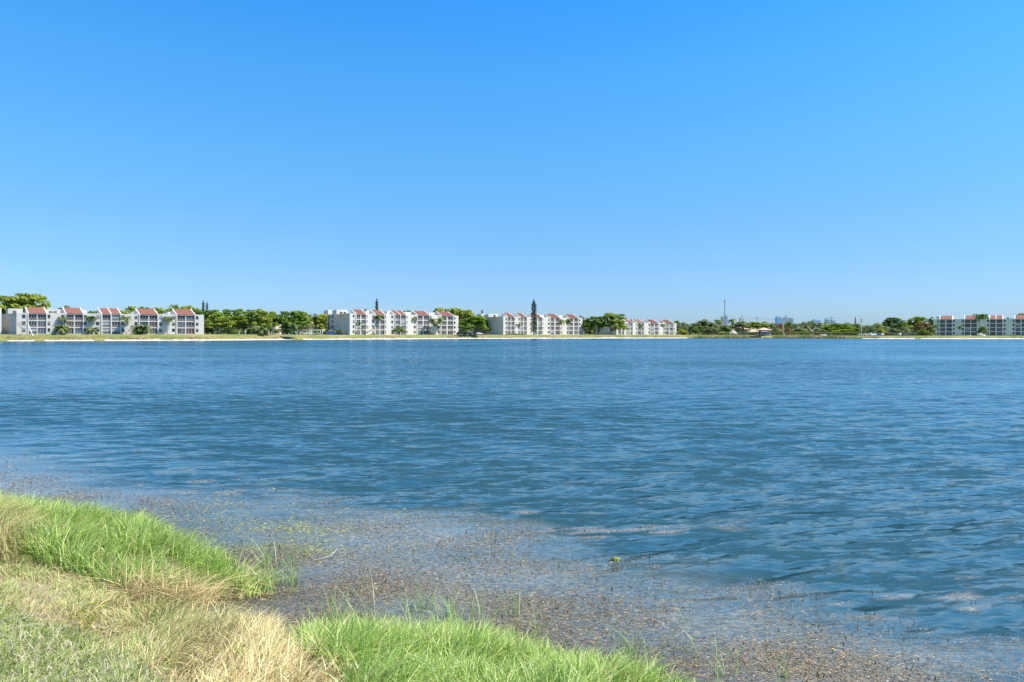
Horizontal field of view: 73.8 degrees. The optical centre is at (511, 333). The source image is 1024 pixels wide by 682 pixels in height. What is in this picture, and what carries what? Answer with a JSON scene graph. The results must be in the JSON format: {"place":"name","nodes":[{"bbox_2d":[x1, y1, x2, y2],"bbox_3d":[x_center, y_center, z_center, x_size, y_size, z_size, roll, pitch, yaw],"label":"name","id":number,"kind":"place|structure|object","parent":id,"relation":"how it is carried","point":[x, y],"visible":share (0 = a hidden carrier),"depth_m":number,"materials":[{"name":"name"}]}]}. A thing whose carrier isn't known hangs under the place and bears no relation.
{"place":"outdoors","nodes":[
{"label":"outdoors","id":0,"kind":"place"},
{"bbox_2d":[0,490,66,562],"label":"yellow grass","id":1,"kind":"structure","parent":0,"point":[6,547],"depth_m":7.69,"materials":[{"name":"plant"}]},
{"bbox_2d":[0,546,551,681],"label":"shore bank","id":2,"kind":"structure","parent":0,"point":[25,583],"depth_m":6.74,"materials":[{"name":"beige plant"}]},
{"bbox_2d":[72,601,104,634],"bbox_3d":[-3.665,2.495,5.934,0.263,0.266,0.242,0,0,41],"label":"seedling","id":3,"kind":"object","parent":2,"relation":"on","point":[89,625],"visible":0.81,"depth_m":5.93,"materials":[{"name":"green plant"}]},
{"bbox_2d":[0,601,184,681],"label":"lawn grass","id":4,"kind":"structure","parent":2,"relation":"on","point":[33,645],"depth_m":5.23,"materials":[{"name":"green plant"}]},
{"bbox_2d":[0,488,287,602],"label":"tall grass","id":5,"kind":"structure","parent":2,"relation":"on","point":[83,528],"depth_m":8.36,"materials":[{"name":"green plant"}]},
{"bbox_2d":[59,546,323,619],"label":"dead grass","id":6,"kind":"structure","parent":2,"relation":"on","point":[203,591],"depth_m":7.42,"materials":[{"name":"plant"}]},
{"bbox_2d":[268,608,720,681],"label":"tall grass","id":7,"kind":"structure","parent":2,"relation":"on","point":[430,653],"depth_m":5.41,"materials":[{"name":"green plant"}]},
{"bbox_2d":[0,338,1023,681],"bbox_3d":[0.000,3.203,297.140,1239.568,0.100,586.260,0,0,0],"label":"water","id":8,"kind":"structure","parent":0,"point":[862,478],"depth_m":16.06,"materials":[{"name":"blue liquid"}]},
{"bbox_2d":[0,441,1023,681],"bbox_3d":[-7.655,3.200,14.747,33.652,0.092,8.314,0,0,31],"label":"floating weed","id":9,"kind":"object","parent":8,"relation":"on","point":[844,659],"visible":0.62,"depth_m":8.07,"materials":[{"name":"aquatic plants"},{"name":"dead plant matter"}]},
{"bbox_2d":[243,534,798,681],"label":"water grass","id":10,"kind":"structure","parent":8,"relation":"on","point":[451,612],"depth_m":7.63,"materials":[{"name":"plant"}]},
{"bbox_2d":[0,334,1023,341],"bbox_3d":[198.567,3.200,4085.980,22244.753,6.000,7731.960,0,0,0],"label":"ground","id":11,"kind":"structure","parent":0,"point":[145,337],"depth_m":350.27,"materials":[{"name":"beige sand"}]},
{"bbox_2d":[0,308,1,333],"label":"apartment block","id":12,"kind":"structure","parent":11,"relation":"on","point":[0,322],"depth_m":291.98,"materials":[{"name":"white paint"}]},
{"bbox_2d":[0,295,18,313],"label":"broadleaf tree","id":13,"kind":"object","parent":11,"relation":"on","point":[2,303],"visible":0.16,"depth_m":318.10,"materials":[{"name":"green plant"}]},
{"bbox_2d":[0,293,50,312],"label":"broadleaf tree","id":14,"kind":"object","parent":11,"relation":"on","point":[25,300],"visible":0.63,"depth_m":314.39,"materials":[{"name":"green plant"}]},
{"bbox_2d":[52,325,69,333],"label":"palm tree","id":15,"kind":"object","parent":11,"relation":"on","point":[61,329],"visible":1,"depth_m":286.00,"materials":[{"name":"green plant"}]},
{"bbox_2d":[85,315,95,333],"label":"palm tree","id":16,"kind":"object","parent":11,"relation":"on","point":[91,317],"visible":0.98,"depth_m":292.79,"materials":[{"name":"green plant"}]},
{"bbox_2d":[85,327,100,333],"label":"palm tree","id":17,"kind":"object","parent":11,"relation":"on","point":[92,329],"visible":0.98,"depth_m":291.18,"materials":[{"name":"green plant"}]},
{"bbox_2d":[2,307,203,333],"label":"apartment block","id":18,"kind":"structure","parent":11,"relation":"on","point":[41,320],"depth_m":296.37,"materials":[{"name":"white paint"}]},
{"bbox_2d":[120,316,131,322],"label":"palm tree","id":19,"kind":"object","parent":11,"relation":"on","point":[126,319],"visible":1,"depth_m":296.40,"materials":[{"name":"green plant"}]},
{"bbox_2d":[120,306,136,313],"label":"broadleaf tree","id":20,"kind":"object","parent":11,"relation":"on","point":[130,309],"visible":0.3,"depth_m":346.59,"materials":[{"name":"green plant"}]},
{"bbox_2d":[129,325,147,333],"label":"palm tree","id":21,"kind":"object","parent":11,"relation":"on","point":[135,328],"visible":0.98,"depth_m":296.28,"materials":[{"name":"green plant"}]},
{"bbox_2d":[137,325,153,333],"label":"palm tree","id":22,"kind":"object","parent":11,"relation":"on","point":[143,329],"visible":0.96,"depth_m":298.09,"materials":[{"name":"green plant"}]},
{"bbox_2d":[152,308,168,313],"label":"broadleaf tree","id":23,"kind":"object","parent":11,"relation":"on","point":[159,310],"visible":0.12,"depth_m":348.33,"materials":[{"name":"green plant"}]},
{"bbox_2d":[163,316,173,333],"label":"palm tree","id":24,"kind":"object","parent":11,"relation":"on","point":[169,319],"visible":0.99,"depth_m":303.96,"materials":[{"name":"green plant"}]},
{"bbox_2d":[167,304,178,311],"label":"broadleaf tree","id":25,"kind":"object","parent":11,"relation":"on","point":[173,307],"visible":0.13,"depth_m":351.56,"materials":[{"name":"green plant"}]},
{"bbox_2d":[180,305,198,312],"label":"broadleaf tree","id":26,"kind":"object","parent":11,"relation":"on","point":[189,307],"visible":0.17,"depth_m":350.38,"materials":[{"name":"green plant"}]},
{"bbox_2d":[195,309,208,319],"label":"broadleaf tree","id":27,"kind":"object","parent":11,"relation":"on","point":[199,312],"visible":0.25,"depth_m":339.02,"materials":[{"name":"green plant"}]},
{"bbox_2d":[204,327,213,333],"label":"shrub","id":28,"kind":"object","parent":11,"relation":"on","point":[207,330],"visible":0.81,"depth_m":329.24,"materials":[{"name":"green plant"}]},
{"bbox_2d":[203,309,225,333],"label":"broadleaf tree","id":29,"kind":"object","parent":11,"relation":"on","point":[210,312],"visible":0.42,"depth_m":340.43,"materials":[{"name":"green plant"}]},
{"bbox_2d":[204,312,234,333],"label":"broadleaf tree","id":30,"kind":"object","parent":11,"relation":"on","point":[216,318],"visible":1,"depth_m":324.48,"materials":[{"name":"green plant"}]},
{"bbox_2d":[216,327,233,333],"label":"shrub","id":31,"kind":"object","parent":11,"relation":"on","point":[225,330],"visible":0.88,"depth_m":337.54,"materials":[{"name":"green plant"}]},
{"bbox_2d":[220,309,237,333],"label":"broadleaf tree","id":32,"kind":"object","parent":11,"relation":"on","point":[226,311],"visible":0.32,"depth_m":347.69,"materials":[{"name":"green plant"}]},
{"bbox_2d":[230,309,250,329],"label":"broadleaf tree","id":33,"kind":"object","parent":11,"relation":"on","point":[236,317],"visible":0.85,"depth_m":342.39,"materials":[{"name":"green plant"}]},
{"bbox_2d":[240,309,260,330],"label":"broadleaf tree","id":34,"kind":"object","parent":11,"relation":"on","point":[246,327],"visible":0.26,"depth_m":350.80,"materials":[{"name":"green plant"}]},
{"bbox_2d":[248,309,271,328],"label":"broadleaf tree","id":35,"kind":"object","parent":11,"relation":"on","point":[258,314],"visible":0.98,"depth_m":344.25,"materials":[{"name":"green plant"}]},
{"bbox_2d":[253,326,270,334],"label":"palm tree","id":36,"kind":"object","parent":11,"relation":"on","point":[262,330],"visible":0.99,"depth_m":329.05,"materials":[{"name":"green plant"}]},
{"bbox_2d":[204,314,326,334],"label":"treeline","id":37,"kind":"object","parent":11,"relation":"on","point":[266,332],"visible":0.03,"depth_m":463.14,"materials":[{"name":"green plant"}]},
{"bbox_2d":[262,311,280,334],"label":"broadleaf tree","id":38,"kind":"object","parent":11,"relation":"on","point":[273,315],"visible":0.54,"depth_m":354.77,"materials":[{"name":"green plant"}]},
{"bbox_2d":[275,311,292,334],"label":"broadleaf tree","id":39,"kind":"object","parent":11,"relation":"on","point":[283,320],"visible":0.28,"depth_m":358.86,"materials":[{"name":"green plant"}]},
{"bbox_2d":[277,325,294,333],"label":"shrub","id":40,"kind":"object","parent":11,"relation":"on","point":[288,330],"visible":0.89,"depth_m":344.50,"materials":[{"name":"green plant"}]},
{"bbox_2d":[276,310,311,334],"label":"broadleaf tree","id":41,"kind":"object","parent":11,"relation":"on","point":[297,317],"visible":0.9,"depth_m":347.24,"materials":[{"name":"green plant"}]},
{"bbox_2d":[300,321,311,334],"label":"feathery tree","id":42,"kind":"object","parent":11,"relation":"on","point":[307,325],"visible":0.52,"depth_m":366.18,"materials":[{"name":"green plant"}]},
{"bbox_2d":[298,312,314,334],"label":"broadleaf tree","id":43,"kind":"object","parent":11,"relation":"on","point":[308,319],"visible":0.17,"depth_m":384.62,"materials":[{"name":"green plant"}]},
{"bbox_2d":[301,322,317,334],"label":"salmon house","id":44,"kind":"structure","parent":11,"relation":"on","point":[313,328],"depth_m":392.00,"materials":[{"name":"paint"}]},
{"bbox_2d":[309,314,319,329],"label":"broadleaf tree","id":45,"kind":"object","parent":11,"relation":"on","point":[312,320],"visible":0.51,"depth_m":396.28,"materials":[{"name":"green plant"}]},
{"bbox_2d":[315,314,326,328],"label":"broadleaf tree","id":46,"kind":"object","parent":11,"relation":"on","point":[322,318],"visible":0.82,"depth_m":392.16,"materials":[{"name":"green plant"}]},
{"bbox_2d":[314,325,327,334],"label":"shrub","id":47,"kind":"object","parent":11,"relation":"on","point":[320,327],"visible":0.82,"depth_m":383.30,"materials":[{"name":"green plant"}]},
{"bbox_2d":[324,309,457,334],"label":"apartment block","id":48,"kind":"structure","parent":11,"relation":"on","point":[385,325],"depth_m":390.15,"materials":[{"name":"white paint"}]},
{"bbox_2d":[392,327,406,333],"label":"broadleaf tree","id":49,"kind":"object","parent":11,"relation":"on","point":[399,329],"visible":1,"depth_m":382.44,"materials":[{"name":"green plant"}]},
{"bbox_2d":[444,307,461,323],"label":"broadleaf tree","id":50,"kind":"object","parent":11,"relation":"on","point":[454,310],"visible":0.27,"depth_m":452.77,"materials":[{"name":"green plant"}]},
{"bbox_2d":[452,309,474,334],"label":"broadleaf tree","id":51,"kind":"object","parent":11,"relation":"on","point":[464,314],"visible":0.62,"depth_m":442.73,"materials":[{"name":"green plant"}]},
{"bbox_2d":[458,318,471,332],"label":"broadleaf tree","id":52,"kind":"object","parent":11,"relation":"on","point":[463,331],"visible":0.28,"depth_m":430.14,"materials":[{"name":"green plant"}]},
{"bbox_2d":[458,316,487,334],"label":"broadleaf tree","id":53,"kind":"object","parent":11,"relation":"on","point":[475,321],"visible":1,"depth_m":402.61,"materials":[{"name":"green plant"}]},
{"bbox_2d":[477,316,490,332],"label":"broadleaf tree","id":54,"kind":"object","parent":11,"relation":"on","point":[486,323],"visible":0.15,"depth_m":444.12,"materials":[{"name":"green plant"}]},
{"bbox_2d":[476,313,581,334],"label":"apartment block","id":55,"kind":"structure","parent":11,"relation":"on","point":[505,323],"depth_m":452.07,"materials":[{"name":"white paint"}]},
{"bbox_2d":[529,300,537,331],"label":"conifer tree","id":56,"kind":"object","parent":11,"relation":"on","point":[534,307],"visible":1,"depth_m":435.63,"materials":[{"name":"green plant"}]},
{"bbox_2d":[458,317,629,333],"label":"treeline","id":57,"kind":"object","parent":11,"relation":"on","point":[582,329],"visible":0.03,"depth_m":593.61,"materials":[{"name":"green plant"}]},
{"bbox_2d":[581,316,602,334],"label":"broadleaf tree","id":58,"kind":"object","parent":11,"relation":"on","point":[587,321],"visible":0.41,"depth_m":478.60,"materials":[{"name":"green plant"}]},
{"bbox_2d":[587,316,610,334],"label":"broadleaf tree","id":59,"kind":"object","parent":11,"relation":"on","point":[598,321],"visible":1,"depth_m":449.93,"materials":[{"name":"green plant"}]},
{"bbox_2d":[597,313,626,334],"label":"broadleaf tree","id":60,"kind":"object","parent":11,"relation":"on","point":[611,316],"visible":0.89,"depth_m":453.18,"materials":[{"name":"green plant"}]},
{"bbox_2d":[614,323,626,332],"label":"broadleaf tree","id":61,"kind":"object","parent":11,"relation":"on","point":[623,328],"visible":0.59,"depth_m":460.35,"materials":[{"name":"green plant"}]},
{"bbox_2d":[593,319,675,334],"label":"apartment block","id":62,"kind":"structure","parent":11,"relation":"on","point":[652,327],"depth_m":503.86,"materials":[{"name":"white paint"}]},
{"bbox_2d":[676,322,692,331],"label":"feathery tree","id":63,"kind":"object","parent":11,"relation":"on","point":[683,324],"visible":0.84,"depth_m":539.22,"materials":[{"name":"green plant"}]},
{"bbox_2d":[687,323,702,333],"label":"broadleaf tree","id":64,"kind":"object","parent":11,"relation":"on","point":[692,326],"visible":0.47,"depth_m":517.80,"materials":[{"name":"green plant"}]},
{"bbox_2d":[690,326,703,334],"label":"shrub","id":65,"kind":"object","parent":11,"relation":"on","point":[698,329],"visible":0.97,"depth_m":488.77,"materials":[{"name":"green plant"}]},
{"bbox_2d":[696,319,713,331],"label":"broadleaf tree","id":66,"kind":"object","parent":11,"relation":"on","point":[705,322],"visible":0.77,"depth_m":513.08,"materials":[{"name":"green plant"}]},
{"bbox_2d":[700,327,723,333],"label":"shrub","id":67,"kind":"object","parent":11,"relation":"on","point":[708,329],"visible":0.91,"depth_m":486.21,"materials":[{"name":"green plant"}]},
{"bbox_2d":[701,331,729,334],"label":"hedge","id":68,"kind":"object","parent":11,"relation":"on","point":[715,333],"visible":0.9,"depth_m":486.20,"materials":[{"name":"green plant"}]},
{"bbox_2d":[688,333,749,337],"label":"reeds","id":69,"kind":"object","parent":11,"relation":"on","point":[718,336],"visible":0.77,"depth_m":451.16,"materials":[{"name":"plant"}]},
{"bbox_2d":[716,326,730,331],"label":"broadleaf tree","id":70,"kind":"object","parent":11,"relation":"on","point":[724,328],"visible":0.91,"depth_m":510.28,"materials":[{"name":"green plant"}]},
{"bbox_2d":[732,327,748,334],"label":"stucco house","id":71,"kind":"structure","parent":11,"relation":"on","point":[745,330],"depth_m":500.00,"materials":[{"name":"white paint"}]},
{"bbox_2d":[732,321,751,331],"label":"broadleaf tree","id":72,"kind":"object","parent":11,"relation":"on","point":[742,324],"visible":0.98,"depth_m":493.76,"materials":[{"name":"green plant"}]},
{"bbox_2d":[739,332,755,334],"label":"hedge","id":73,"kind":"object","parent":11,"relation":"on","point":[747,333],"visible":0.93,"depth_m":481.13,"materials":[{"name":"green plant"}]},
{"bbox_2d":[747,322,762,330],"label":"broadleaf tree","id":74,"kind":"object","parent":11,"relation":"on","point":[753,325],"visible":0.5,"depth_m":516.17,"materials":[{"name":"green plant"}]},
{"bbox_2d":[757,328,771,335],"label":"lake pavilion","id":75,"kind":"structure","parent":11,"relation":"on","point":[764,331],"depth_m":457.80,"materials":[{"name":"beige tile"}]},
{"bbox_2d":[760,323,772,332],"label":"broadleaf tree","id":76,"kind":"object","parent":11,"relation":"on","point":[765,325],"visible":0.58,"depth_m":539.10,"materials":[{"name":"green plant"}]},
{"bbox_2d":[775,316,780,324],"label":"tower block","id":77,"kind":"structure","parent":11,"relation":"on","point":[778,319],"depth_m":2300.00,"materials":[{"name":"blue glass"}]},
{"bbox_2d":[772,323,784,331],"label":"broadleaf tree","id":78,"kind":"object","parent":11,"relation":"on","point":[778,326],"visible":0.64,"depth_m":528.97,"materials":[{"name":"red plant"}]},
{"bbox_2d":[782,321,791,331],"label":"broadleaf tree","id":79,"kind":"object","parent":11,"relation":"on","point":[787,324],"visible":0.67,"depth_m":533.60,"materials":[{"name":"green plant"}]},
{"bbox_2d":[785,332,809,334],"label":"hedge","id":80,"kind":"object","parent":11,"relation":"on","point":[800,333],"visible":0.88,"depth_m":473.01,"materials":[{"name":"green plant"}]},
{"bbox_2d":[789,328,808,331],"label":"shrub","id":81,"kind":"object","parent":11,"relation":"on","point":[799,330],"visible":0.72,"depth_m":498.42,"materials":[{"name":"green plant"}]},
{"bbox_2d":[797,322,810,330],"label":"feathery tree","id":82,"kind":"object","parent":11,"relation":"on","point":[803,324],"visible":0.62,"depth_m":523.73,"materials":[{"name":"green plant"}]},
{"bbox_2d":[677,321,931,334],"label":"treeline","id":83,"kind":"object","parent":11,"relation":"on","point":[827,323],"visible":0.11,"depth_m":672.29,"materials":[{"name":"green plant"}]},
{"bbox_2d":[804,321,813,330],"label":"broadleaf tree","id":84,"kind":"object","parent":11,"relation":"on","point":[810,322],"visible":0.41,"depth_m":528.59,"materials":[{"name":"green plant"}]},
{"bbox_2d":[809,323,823,331],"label":"feathery tree","id":85,"kind":"object","parent":11,"relation":"on","point":[815,325],"visible":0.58,"depth_m":513.82,"materials":[{"name":"green plant"}]},
{"bbox_2d":[772,333,861,338],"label":"reeds","id":86,"kind":"object","parent":11,"relation":"on","point":[819,336],"visible":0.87,"depth_m":435.18,"materials":[{"name":"plant"}]},
{"bbox_2d":[812,332,830,334],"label":"hedge","id":87,"kind":"object","parent":11,"relation":"on","point":[820,333],"visible":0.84,"depth_m":467.32,"materials":[{"name":"green plant"}]},
{"bbox_2d":[819,326,837,332],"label":"broadleaf tree","id":88,"kind":"object","parent":11,"relation":"on","point":[823,328],"visible":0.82,"depth_m":497.15,"materials":[{"name":"green plant"}]},
{"bbox_2d":[825,323,853,331],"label":"broadleaf tree","id":89,"kind":"object","parent":11,"relation":"on","point":[838,327],"visible":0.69,"depth_m":498.12,"materials":[{"name":"green plant"}]},
{"bbox_2d":[834,329,852,332],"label":"shrub","id":90,"kind":"object","parent":11,"relation":"on","point":[845,330],"visible":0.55,"depth_m":487.64,"materials":[{"name":"green plant"}]},
{"bbox_2d":[832,332,859,335],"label":"hedge","id":91,"kind":"object","parent":11,"relation":"on","point":[847,333],"visible":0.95,"depth_m":459.17,"materials":[{"name":"green plant"}]},
{"bbox_2d":[842,324,858,331],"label":"broadleaf tree","id":92,"kind":"object","parent":11,"relation":"on","point":[851,327],"visible":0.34,"depth_m":507.84,"materials":[{"name":"green plant"}]},
{"bbox_2d":[851,323,863,331],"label":"broadleaf tree","id":93,"kind":"object","parent":11,"relation":"on","point":[857,325],"visible":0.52,"depth_m":537.92,"materials":[{"name":"green plant"}]},
{"bbox_2d":[882,317,907,332],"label":"broadleaf tree","id":94,"kind":"object","parent":11,"relation":"on","point":[889,322],"visible":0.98,"depth_m":497.50,"materials":[{"name":"green plant"}]},
{"bbox_2d":[885,328,904,332],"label":"shrub","id":95,"kind":"object","parent":11,"relation":"on","point":[894,330],"visible":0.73,"depth_m":480.42,"materials":[{"name":"green plant"}]},
{"bbox_2d":[861,332,932,335],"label":"hedge","id":96,"kind":"object","parent":11,"relation":"on","point":[920,334],"visible":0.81,"depth_m":471.56,"materials":[{"name":"green plant"}]},
{"bbox_2d":[906,316,927,330],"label":"broadleaf tree","id":97,"kind":"object","parent":11,"relation":"on","point":[917,319],"visible":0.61,"depth_m":516.99,"materials":[{"name":"green plant"}]},
{"bbox_2d":[913,322,933,331],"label":"broadleaf tree","id":98,"kind":"object","parent":11,"relation":"on","point":[923,325],"visible":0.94,"depth_m":487.89,"materials":[{"name":"plant"}]},
{"bbox_2d":[926,326,935,333],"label":"shrub","id":99,"kind":"object","parent":11,"relation":"on","point":[929,329],"visible":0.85,"depth_m":483.46,"materials":[{"name":"green plant"}]},
{"bbox_2d":[933,315,1023,335],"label":"apartment block","id":100,"kind":"structure","parent":11,"relation":"on","point":[997,325],"depth_m":478.27,"materials":[{"name":"grey paint"}]},
{"bbox_2d":[971,314,986,333],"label":"palm tree","id":101,"kind":"object","parent":11,"relation":"on","point":[980,316],"visible":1,"depth_m":469.46,"materials":[{"name":"green plant"}]},
{"bbox_2d":[977,326,987,333],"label":"broadleaf tree","id":102,"kind":"object","parent":11,"relation":"on","point":[984,328],"visible":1,"depth_m":439.11,"materials":[{"name":"green plant"}]},
{"bbox_2d":[0,0,1023,333],"label":"sky","id":103,"kind":"structure","parent":0,"point":[657,160],"materials":[{"name":"blue"}]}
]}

